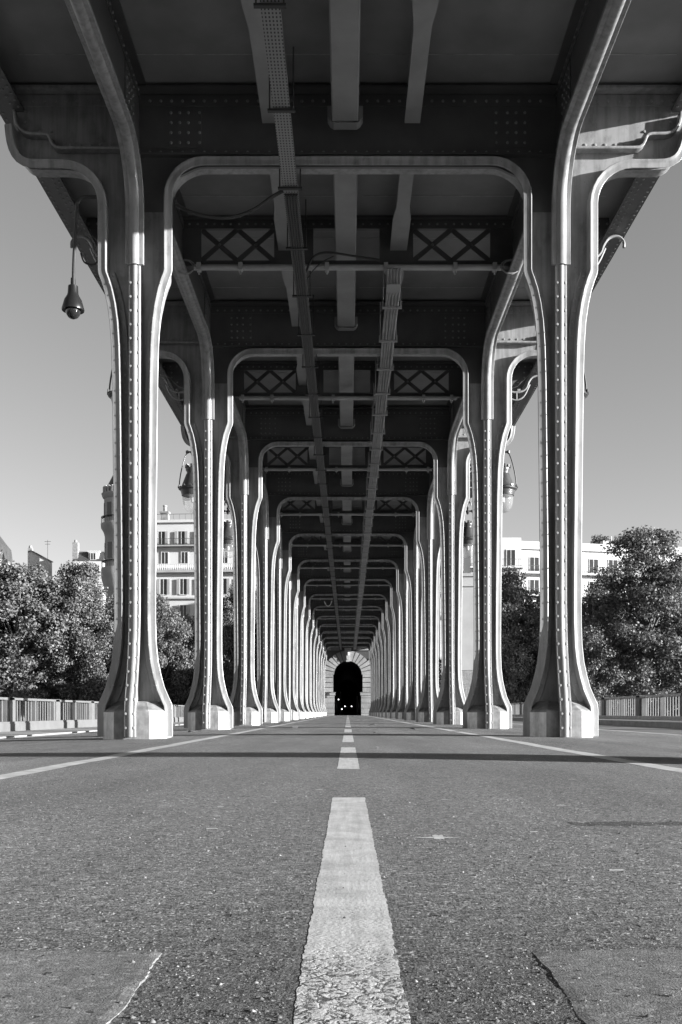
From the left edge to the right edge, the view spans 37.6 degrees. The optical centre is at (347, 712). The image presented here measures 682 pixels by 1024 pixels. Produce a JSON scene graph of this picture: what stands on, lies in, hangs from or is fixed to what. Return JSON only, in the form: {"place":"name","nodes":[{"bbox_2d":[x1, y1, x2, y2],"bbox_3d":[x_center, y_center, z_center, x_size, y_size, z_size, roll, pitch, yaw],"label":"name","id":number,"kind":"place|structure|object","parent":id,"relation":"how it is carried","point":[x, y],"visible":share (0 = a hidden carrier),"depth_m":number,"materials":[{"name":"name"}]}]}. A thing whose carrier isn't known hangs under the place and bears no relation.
{"place":"outdoors","nodes":[
{"label":"outdoors","id":0,"kind":"place"},
{"bbox_2d":[0,722,183,738],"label":"pavement","id":1,"kind":"structure","parent":0,"point":[11,734],"depth_m":31.81,"materials":[{"name":"concrete"}]},
{"bbox_2d":[0,697,184,731],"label":"parapet","id":2,"kind":"structure","parent":1,"relation":"on","point":[9,721],"depth_m":36.55,"materials":[{"name":"paint"}]},
{"bbox_2d":[0,715,681,1023],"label":"cycle path","id":3,"kind":"structure","parent":0,"point":[307,752],"depth_m":1.94,"materials":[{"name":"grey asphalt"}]},
{"bbox_2d":[0,950,161,1023],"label":"asphalt patch","id":4,"kind":"object","parent":3,"relation":"on","point":[61,992],"visible":1,"depth_m":0.99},
{"bbox_2d":[0,715,681,778],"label":"edge line marking","id":5,"kind":"object","parent":3,"relation":"on","point":[24,772],"visible":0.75,"depth_m":6.37,"materials":[{"name":"paint"}]},
{"bbox_2d":[4,85,681,739],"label":"portal frame","id":6,"kind":"object","parent":3,"relation":"on","point":[502,131],"visible":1,"depth_m":11.52,"materials":[{"name":"metal"}]},
{"bbox_2d":[61,195,97,318],"bbox_3d":[-3.052,-5.213,11.450,0.443,1.417,0.256,0,0,0],"label":"pendant lamp","id":7,"kind":"object","parent":6,"relation":"attached to","point":[72,307],"visible":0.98,"depth_m":11.43,"materials":[{"name":"black metal"}]},
{"bbox_2d":[0,0,681,619],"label":"viaduct deck","id":8,"kind":"structure","parent":6,"relation":"on","point":[576,52],"depth_m":11.27,"materials":[{"name":"paint"}]},
{"bbox_2d":[178,259,195,274],"bbox_3d":[-2.330,-6.390,14.345,0.303,0.218,0.048,0,0,0],"label":"bracket","id":9,"kind":"object","parent":8,"relation":"attached to","point":[192,263],"visible":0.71,"depth_m":14.33,"materials":[{"name":"grey metal"}]},
{"bbox_2d":[253,0,341,649],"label":"cable tray","id":10,"kind":"object","parent":8,"relation":"attached to","point":[281,109],"visible":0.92,"depth_m":12.27,"materials":[{"name":"grey metal"}]},
{"bbox_2d":[175,190,282,219],"bbox_3d":[-1.370,-5.979,11.750,1.321,0.381,0.044,0,0,0],"label":"hanging cable","id":11,"kind":"object","parent":10,"relation":"hanging from","point":[255,208],"visible":0.98,"depth_m":11.73,"materials":[{"name":"black rubber"}]},
{"bbox_2d":[307,256,333,279],"bbox_3d":[-0.391,-6.316,14.189,0.390,0.342,0.038,0,0,0],"label":"hanging cable","id":12,"kind":"object","parent":10,"relation":"hanging from","point":[318,265],"visible":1,"depth_m":14.18,"materials":[{"name":"black rubber"}]},
{"bbox_2d":[306,251,379,273],"bbox_3d":[-0.090,-6.361,14.235,1.091,0.373,0.062,0,0,-5],"label":"hanging cable","id":13,"kind":"object","parent":10,"relation":"hanging from","point":[337,253],"visible":0.89,"depth_m":14.21,"materials":[{"name":"black rubber"}]},
{"bbox_2d":[224,447,470,472],"bbox_3d":[0.000,-6.742,26.525,8.030,0.903,0.250,0,0,0],"label":"lattice girder","id":14,"kind":"object","parent":8,"relation":"attached to","point":[310,465],"visible":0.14,"depth_m":26.54,"materials":[{"name":"metal"}]},
{"bbox_2d":[223,502,232,550],"bbox_3d":[-3.170,-5.210,26.460,0.610,2.240,0.610,0,0,0],"label":"hanging lantern","id":15,"kind":"object","parent":14,"relation":"hanging from","point":[227,535],"visible":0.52,"depth_m":26.32,"materials":[{"name":"metal"}]},
{"bbox_2d":[463,504,472,550],"bbox_3d":[3.170,-5.210,26.460,0.610,2.240,0.610,0,0,0],"label":"hanging lantern","id":16,"kind":"object","parent":14,"relation":"hanging from","point":[468,535],"visible":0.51,"depth_m":26.31,"materials":[{"name":"metal"}]},
{"bbox_2d":[291,536,403,547],"bbox_3d":[0.000,-6.742,38.525,8.030,0.903,0.250,0,0,0],"label":"lattice girder","id":17,"kind":"object","parent":8,"relation":"attached to","point":[322,542],"visible":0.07,"depth_m":38.53,"materials":[{"name":"metal"}]},
{"bbox_2d":[306,581,388,586],"bbox_3d":[0.000,-6.742,50.525,8.030,0.903,0.250,0,0,0],"label":"lattice girder","id":18,"kind":"object","parent":8,"relation":"attached to","point":[329,583],"visible":0.02,"depth_m":50.42,"materials":[{"name":"metal"}]},
{"bbox_2d":[319,617,375,619],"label":"lattice girder","id":19,"kind":"object","parent":8,"relation":"attached to","point":[343,618],"visible":0.02,"depth_m":68.41,"materials":[{"name":"metal"}]},
{"bbox_2d":[321,625,373,627],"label":"lattice girder","id":20,"kind":"object","parent":8,"relation":"attached to","point":[368,626],"depth_m":74.42,"materials":[{"name":"metal"}]},
{"bbox_2d":[70,215,625,274],"bbox_3d":[0.000,-6.742,14.525,8.030,0.903,0.250,0,0,0],"label":"lattice girder","id":21,"kind":"object","parent":8,"relation":"attached to","point":[498,228],"visible":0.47,"depth_m":14.53,"materials":[{"name":"metal"}]},
{"bbox_2d":[107,370,111,400],"bbox_3d":[-3.170,-5.210,14.460,0.610,2.240,0.610,0,0,0],"label":"hanging lantern","id":22,"kind":"object","parent":21,"relation":"hanging from","point":[109,393],"visible":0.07,"depth_m":14.42,"materials":[{"name":"metal"}]},
{"bbox_2d":[583,371,588,403],"bbox_3d":[3.170,-5.210,14.460,0.610,2.240,0.610,0,0,0],"label":"hanging lantern","id":23,"kind":"object","parent":21,"relation":"hanging from","point":[586,393],"visible":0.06,"depth_m":14.40,"materials":[{"name":"metal"}]},
{"bbox_2d":[158,361,537,402],"bbox_3d":[0.000,-6.742,20.525,8.030,0.903,0.250,0,0,0],"label":"lattice girder","id":24,"kind":"object","parent":8,"relation":"attached to","point":[451,369],"visible":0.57,"depth_m":20.54,"materials":[{"name":"metal"}]},
{"bbox_2d":[178,450,192,502],"bbox_3d":[-3.170,-5.210,20.460,0.610,2.240,0.610,0,0,0],"label":"hanging lantern","id":25,"kind":"object","parent":24,"relation":"hanging from","point":[186,488],"visible":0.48,"depth_m":20.32,"materials":[{"name":"metal"}]},
{"bbox_2d":[502,450,517,502],"bbox_3d":[3.170,-5.210,20.460,0.610,2.240,0.610,0,0,0],"label":"hanging lantern","id":26,"kind":"object","parent":24,"relation":"hanging from","point":[509,489],"visible":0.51,"depth_m":20.32,"materials":[{"name":"metal"}]},
{"bbox_2d":[224,500,471,517],"bbox_3d":[0.000,-6.742,32.525,8.030,0.903,0.250,0,0,0],"label":"lattice girder","id":27,"kind":"object","parent":8,"relation":"attached to","point":[317,511],"visible":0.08,"depth_m":32.53,"materials":[{"name":"metal"}]},
{"bbox_2d":[300,562,395,569],"bbox_3d":[0.000,-6.742,44.525,8.030,0.903,0.250,0,0,0],"label":"lattice girder","id":28,"kind":"object","parent":8,"relation":"attached to","point":[325,565],"visible":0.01,"depth_m":44.50,"materials":[{"name":"metal"}]},
{"bbox_2d":[312,596,383,599],"bbox_3d":[0.000,-6.742,56.525,8.030,0.903,0.250,0,0,0],"label":"lattice girder","id":29,"kind":"object","parent":8,"relation":"attached to","point":[347,597],"visible":0.02,"depth_m":56.50,"materials":[{"name":"metal"}]},
{"bbox_2d":[316,608,379,610],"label":"lattice girder","id":30,"kind":"object","parent":8,"relation":"attached to","point":[343,609],"visible":0.02,"depth_m":62.41,"materials":[{"name":"metal"}]},
{"bbox_2d":[325,632,370,633],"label":"lattice girder","id":31,"kind":"object","parent":8,"relation":"attached to","point":[347,632],"visible":0.01,"depth_m":80.41,"materials":[{"name":"metal"}]},
{"bbox_2d":[326,638,369,638],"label":"lattice girder","id":32,"kind":"object","parent":8,"relation":"attached to","point":[347,638],"visible":0.01,"depth_m":86.42,"materials":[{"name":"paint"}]},
{"bbox_2d":[353,268,401,649],"bbox_3d":[0.660,-6.388,55.594,0.300,0.665,82.612,0,0,0],"label":"cable tray","id":33,"kind":"object","parent":8,"relation":"attached to","point":[391,307],"visible":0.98,"depth_m":19.85,"materials":[{"name":"paint"}]},
{"bbox_2d":[500,259,517,274],"bbox_3d":[2.330,-6.390,14.345,0.303,0.218,0.048,0,0,0],"label":"bracket","id":34,"kind":"object","parent":8,"relation":"attached to","point":[504,262],"visible":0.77,"depth_m":14.33,"materials":[{"name":"grey metal"}]},
{"bbox_2d":[180,407,514,725],"bbox_3d":[0.000,-3.320,23.560,7.830,7.680,1.649,0,0,0],"label":"portal frame","id":35,"kind":"object","parent":3,"relation":"on","point":[268,428],"visible":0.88,"depth_m":23.52,"materials":[{"name":"metal"}]},
{"bbox_2d":[223,469,471,722],"bbox_3d":[0.000,-3.320,29.560,7.830,7.680,1.649,0,0,0],"label":"portal frame","id":36,"kind":"object","parent":3,"relation":"on","point":[283,487],"visible":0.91,"depth_m":29.52,"materials":[{"name":"metal"}]},
{"bbox_2d":[273,510,421,720],"bbox_3d":[0.000,-3.320,35.560,7.830,7.680,1.649,0,0,0],"label":"portal frame","id":37,"kind":"object","parent":3,"relation":"on","point":[400,527],"visible":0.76,"depth_m":35.52,"materials":[{"name":"metal"}]},
{"bbox_2d":[314,619,380,716],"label":"portal frame","id":38,"kind":"object","parent":3,"relation":"on","point":[322,622],"visible":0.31,"depth_m":71.52,"materials":[{"name":"metal"}]},
{"bbox_2d":[317,627,377,715],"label":"portal frame","id":39,"kind":"object","parent":3,"relation":"on","point":[372,630],"visible":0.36,"depth_m":77.52,"materials":[{"name":"metal"}]},
{"bbox_2d":[323,643,371,715],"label":"portal frame","id":40,"kind":"object","parent":3,"relation":"on","point":[328,645],"visible":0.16,"depth_m":95.46,"materials":[{"name":"metal"}]},
{"bbox_2d":[334,712,360,714],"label":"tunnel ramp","id":41,"kind":"structure","parent":3,"relation":"on","point":[349,713],"depth_m":129.96,"materials":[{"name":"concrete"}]},
{"bbox_2d":[343,699,353,711],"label":"van","id":42,"kind":"object","parent":41,"relation":"on","point":[348,703],"visible":0.98,"depth_m":164.25,"materials":[{"name":"paint"}]},
{"bbox_2d":[159,301,536,729],"bbox_3d":[0.000,-3.320,17.560,7.830,7.680,1.649,0,0,0],"label":"portal frame","id":43,"kind":"object","parent":3,"relation":"on","point":[487,363],"visible":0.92,"depth_m":17.52,"materials":[{"name":"metal"}]},
{"bbox_2d":[286,540,409,719],"bbox_3d":[0.000,-3.320,41.560,7.830,7.680,1.649,0,0,0],"label":"portal frame","id":44,"kind":"object","parent":3,"relation":"on","point":[301,555],"visible":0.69,"depth_m":41.52,"materials":[{"name":"metal"}]},
{"bbox_2d":[295,562,400,718],"bbox_3d":[0.000,-3.320,47.560,7.830,7.680,1.649,0,0,0],"label":"portal frame","id":45,"kind":"object","parent":3,"relation":"on","point":[307,576],"visible":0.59,"depth_m":47.52,"materials":[{"name":"metal"}]},
{"bbox_2d":[325,647,370,715],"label":"stone gateway","id":46,"kind":"object","parent":3,"relation":"on","point":[347,673],"visible":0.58,"depth_m":97.52,"materials":[{"name":"stone"}]},
{"bbox_2d":[302,581,393,717],"bbox_3d":[0.000,-3.320,53.560,7.830,7.680,1.649,0,0,0],"label":"portal frame","id":47,"kind":"object","parent":3,"relation":"on","point":[313,591],"visible":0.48,"depth_m":53.52,"materials":[{"name":"metal"}]},
{"bbox_2d":[307,599,388,717],"bbox_3d":[0.000,-3.320,59.560,7.830,7.680,1.649,0,0,0],"label":"portal frame","id":48,"kind":"object","parent":3,"relation":"on","point":[315,604],"visible":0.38,"depth_m":59.52,"materials":[{"name":"metal"}]},
{"bbox_2d":[311,610,384,716],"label":"portal frame","id":49,"kind":"object","parent":3,"relation":"on","point":[376,614],"visible":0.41,"depth_m":65.52,"materials":[{"name":"metal"}]},
{"bbox_2d":[320,633,375,715],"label":"portal frame","id":50,"kind":"object","parent":3,"relation":"on","point":[348,635],"visible":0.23,"depth_m":83.52,"materials":[{"name":"metal"}]},
{"bbox_2d":[322,639,373,715],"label":"portal frame","id":51,"kind":"object","parent":3,"relation":"on","point":[368,641],"visible":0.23,"depth_m":89.52,"materials":[{"name":"metal"}]},
{"bbox_2d":[293,715,410,1023],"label":"line marking","id":52,"kind":"object","parent":3,"relation":"on","point":[336,979],"visible":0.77,"depth_m":1.20,"materials":[{"name":"paint"}]},
{"bbox_2d":[533,949,681,1023],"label":"asphalt patch","id":53,"kind":"object","parent":3,"relation":"on","point":[604,966],"visible":1,"depth_m":0.99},
{"bbox_2d":[566,821,681,826],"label":"rough repair","id":54,"kind":"structure","parent":3,"relation":"on","point":[625,823],"depth_m":2.43,"materials":[{"name":"asphalt"}]},
{"bbox_2d":[0,115,681,621],"label":"sky","id":55,"kind":"structure","parent":0,"point":[56,428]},
{"bbox_2d":[512,716,681,727],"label":"pavement","id":56,"kind":"structure","parent":0,"point":[655,723],"depth_m":30.44,"materials":[{"name":"concrete"}]},
{"bbox_2d":[510,693,681,719],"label":"parapet","id":57,"kind":"structure","parent":56,"relation":"on","point":[641,706],"depth_m":37.54,"materials":[{"name":"stone"}]},
{"bbox_2d":[512,720,681,734],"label":"road","id":58,"kind":"structure","parent":0,"point":[665,730],"depth_m":25.21,"materials":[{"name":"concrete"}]},
{"label":"ground","id":59,"kind":"structure","parent":0,"visible":0},
{"bbox_2d":[0,537,12,577],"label":"slate roof house","id":60,"kind":"structure","parent":59,"relation":"on","point":[6,552],"depth_m":194.71,"materials":[{"name":"grey stone"}]},
{"bbox_2d":[0,550,34,689],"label":"plane tree","id":61,"kind":"object","parent":59,"relation":"on","point":[9,597],"visible":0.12,"depth_m":105.85,"materials":[{"name":"grey plant"}]},
{"bbox_2d":[1,687,60,720],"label":"plane tree","id":62,"kind":"object","parent":59,"relation":"on","point":[29,708],"visible":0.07,"depth_m":124.12,"materials":[{"name":"black plant"}]},
{"bbox_2d":[0,559,78,720],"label":"plane tree","id":63,"kind":"object","parent":59,"relation":"on","point":[19,666],"visible":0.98,"depth_m":102.13,"materials":[{"name":"grey plant"}]},
{"bbox_2d":[28,540,52,586],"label":"gabled house","id":64,"kind":"structure","parent":59,"relation":"on","point":[35,557],"depth_m":190.00,"materials":[{"name":"paint"}]},
{"bbox_2d":[3,585,78,720],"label":"plane tree","id":65,"kind":"object","parent":59,"relation":"on","point":[42,685],"visible":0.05,"depth_m":117.65,"materials":[{"name":"grey plant"}]},
{"bbox_2d":[32,559,113,719],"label":"plane tree","id":66,"kind":"object","parent":59,"relation":"on","point":[85,660],"visible":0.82,"depth_m":104.82,"materials":[{"name":"grey plant"}]},
{"bbox_2d":[47,654,111,711],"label":"plane tree","id":67,"kind":"object","parent":59,"relation":"on","point":[78,683],"visible":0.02,"depth_m":125.21,"materials":[{"name":"black plant"}]},
{"bbox_2d":[72,540,104,682],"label":"dormer house","id":68,"kind":"structure","parent":59,"relation":"on","point":[97,557],"depth_m":186.30,"materials":[{"name":"paint"}]},
{"bbox_2d":[90,553,95,559],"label":"window","id":69,"kind":"structure","parent":68,"relation":"in","point":[92,555],"depth_m":186.19,"materials":[{"name":"paint"}]},
{"bbox_2d":[6,695,186,720],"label":"hedge","id":70,"kind":"object","parent":59,"relation":"on","point":[68,711],"visible":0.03,"depth_m":125.51,"materials":[{"name":"black plant"}]},
{"bbox_2d":[94,661,169,708],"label":"plane tree","id":71,"kind":"object","parent":59,"relation":"on","point":[109,664],"visible":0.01,"depth_m":121.39,"materials":[{"name":"black plant"}]},
{"bbox_2d":[156,593,193,704],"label":"plane tree","id":72,"kind":"object","parent":59,"relation":"on","point":[174,669],"visible":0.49,"depth_m":106.68,"materials":[{"name":"grey plant"}]},
{"bbox_2d":[163,647,193,716],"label":"plane tree","id":73,"kind":"object","parent":59,"relation":"on","point":[182,701],"visible":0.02,"depth_m":123.68,"materials":[{"name":"black plant"}]},
{"bbox_2d":[101,476,256,689],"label":"apartment building","id":74,"kind":"structure","parent":59,"relation":"on","point":[175,562],"depth_m":149.10,"materials":[{"name":"paint"}]},
{"bbox_2d":[156,531,167,544],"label":"window","id":75,"kind":"structure","parent":74,"relation":"in","point":[160,535],"depth_m":149.35,"materials":[{"name":"paint"}]},
{"bbox_2d":[157,579,169,594],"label":"window","id":76,"kind":"structure","parent":74,"relation":"in","point":[163,585],"depth_m":149.32,"materials":[{"name":"glass"}]},
{"bbox_2d":[161,552,168,563],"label":"window","id":77,"kind":"structure","parent":74,"relation":"in","point":[164,555],"depth_m":149.32,"materials":[{"name":"glass"}]},
{"bbox_2d":[175,531,187,544],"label":"window","id":78,"kind":"structure","parent":74,"relation":"in","point":[181,534],"depth_m":149.10,"materials":[{"name":"glass"}]},
{"bbox_2d":[177,578,189,594],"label":"window","id":79,"kind":"structure","parent":74,"relation":"in","point":[184,582],"depth_m":149.10,"materials":[{"name":"glass"}]},
{"bbox_2d":[177,605,189,618],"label":"window","id":80,"kind":"structure","parent":74,"relation":"in","point":[185,609],"depth_m":149.10,"materials":[{"name":"glass"}]},
{"bbox_2d":[181,551,187,562],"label":"window","id":81,"kind":"structure","parent":74,"relation":"in","point":[184,555],"depth_m":149.10,"materials":[{"name":"glass"}]},
{"bbox_2d":[223,551,227,562],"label":"window","id":82,"kind":"structure","parent":74,"relation":"in","point":[225,553],"depth_m":148.70,"materials":[{"name":"glass"}]},
{"bbox_2d":[222,578,228,594],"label":"window","id":83,"kind":"structure","parent":74,"relation":"in","point":[225,582],"depth_m":148.70,"materials":[{"name":"glass"}]},
{"bbox_2d":[173,608,233,692],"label":"plane tree","id":84,"kind":"object","parent":59,"relation":"on","point":[190,644],"visible":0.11,"depth_m":109.86,"materials":[{"name":"grey plant"}]},
{"bbox_2d":[222,584,256,699],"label":"plane tree","id":85,"kind":"object","parent":59,"relation":"on","point":[228,636],"visible":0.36,"depth_m":108.78,"materials":[{"name":"grey plant"}]},
{"bbox_2d":[224,665,256,692],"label":"plane tree","id":86,"kind":"object","parent":59,"relation":"on","point":[226,686],"depth_m":124.56,"materials":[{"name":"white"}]},
{"bbox_2d":[462,573,473,698],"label":"stone pylon","id":87,"kind":"object","parent":59,"relation":"on","point":[467,628],"visible":0.12,"depth_m":100.15,"materials":[{"name":"paint"}]},
{"bbox_2d":[438,657,522,692],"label":"plane tree","id":88,"kind":"object","parent":59,"relation":"on","point":[439,669],"visible":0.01,"depth_m":122.14,"materials":[{"name":"grey plant"}]},
{"bbox_2d":[463,538,523,590],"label":"apartment building","id":89,"kind":"structure","parent":59,"relation":"on","point":[511,550],"depth_m":135.00,"materials":[{"name":"paint"}]},
{"bbox_2d":[506,549,515,564],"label":"window","id":90,"kind":"structure","parent":89,"relation":"in","point":[510,553],"depth_m":134.93,"materials":[{"name":"glass"}]},
{"bbox_2d":[507,648,530,702],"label":"plane tree","id":91,"kind":"object","parent":59,"relation":"on","point":[520,684],"depth_m":123.50,"materials":[{"name":"black plant"}]},
{"bbox_2d":[501,563,539,702],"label":"plane tree","id":92,"kind":"object","parent":59,"relation":"on","point":[519,632],"visible":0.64,"depth_m":106.06,"materials":[{"name":"grey plant"}]},
{"bbox_2d":[518,602,539,698],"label":"plane tree","id":93,"kind":"object","parent":59,"relation":"on","point":[535,655],"visible":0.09,"depth_m":110.10,"materials":[{"name":"grey plant"}]},
{"bbox_2d":[438,536,681,689],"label":"flat roof building","id":94,"kind":"structure","parent":59,"relation":"on","point":[592,558],"depth_m":160.50,"materials":[{"name":"paint"}]},
{"bbox_2d":[529,557,538,571],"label":"window","id":95,"kind":"structure","parent":94,"relation":"in","point":[532,560],"depth_m":159.65,"materials":[{"name":"glass"}]},
{"bbox_2d":[529,579,538,593],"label":"window","id":96,"kind":"structure","parent":94,"relation":"in","point":[533,583],"depth_m":159.68,"materials":[{"name":"glass"}]},
{"bbox_2d":[589,559,597,573],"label":"window","id":97,"kind":"structure","parent":94,"relation":"in","point":[592,562],"depth_m":161.76,"materials":[{"name":"glass"}]},
{"bbox_2d":[590,534,619,543],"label":"roof tree","id":98,"kind":"object","parent":94,"relation":"on","point":[596,541],"visible":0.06,"depth_m":170.04,"materials":[{"name":"grey plant"}]},
{"bbox_2d":[608,559,617,572],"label":"window","id":99,"kind":"structure","parent":94,"relation":"in","point":[611,562],"depth_m":162.48,"materials":[{"name":"glass"}]},
{"bbox_2d":[521,693,679,715],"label":"hedge","id":100,"kind":"object","parent":59,"relation":"on","point":[654,711],"visible":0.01,"depth_m":125.56,"materials":[{"name":"black plant"}]},
{"bbox_2d":[582,585,639,706],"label":"plane tree","id":101,"kind":"object","parent":59,"relation":"on","point":[592,635],"visible":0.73,"depth_m":101.97,"materials":[{"name":"grey plant"}]},
{"bbox_2d":[588,649,660,715],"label":"plane tree","id":102,"kind":"object","parent":59,"relation":"on","point":[613,694],"visible":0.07,"depth_m":119.62,"materials":[{"name":"black plant"}]},
{"bbox_2d":[582,525,681,702],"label":"plane tree","id":103,"kind":"object","parent":59,"relation":"on","point":[647,594],"visible":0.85,"depth_m":103.14,"materials":[{"name":"grey plant"}]},
{"bbox_2d":[625,650,680,711],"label":"plane tree","id":104,"kind":"object","parent":59,"relation":"on","point":[666,698],"visible":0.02,"depth_m":123.46,"materials":[{"name":"grey plant"}]},
{"bbox_2d":[631,558,681,697],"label":"plane tree","id":105,"kind":"object","parent":59,"relation":"on","point":[677,689],"visible":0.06,"depth_m":112.46,"materials":[{"name":"grey plant"}]},
{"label":"kerb","id":106,"kind":"structure","parent":0,"visible":0},
{"bbox_2d":[1,725,180,738],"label":"path kerb","id":107,"kind":"structure","parent":106,"relation":"on","point":[54,734],"depth_m":15.58,"materials":[{"name":"stone"}]},
{"bbox_2d":[512,723,679,734],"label":"path kerb","id":108,"kind":"structure","parent":106,"relation":"on","point":[633,731],"depth_m":15.86,"materials":[{"name":"concrete"}]}
]}

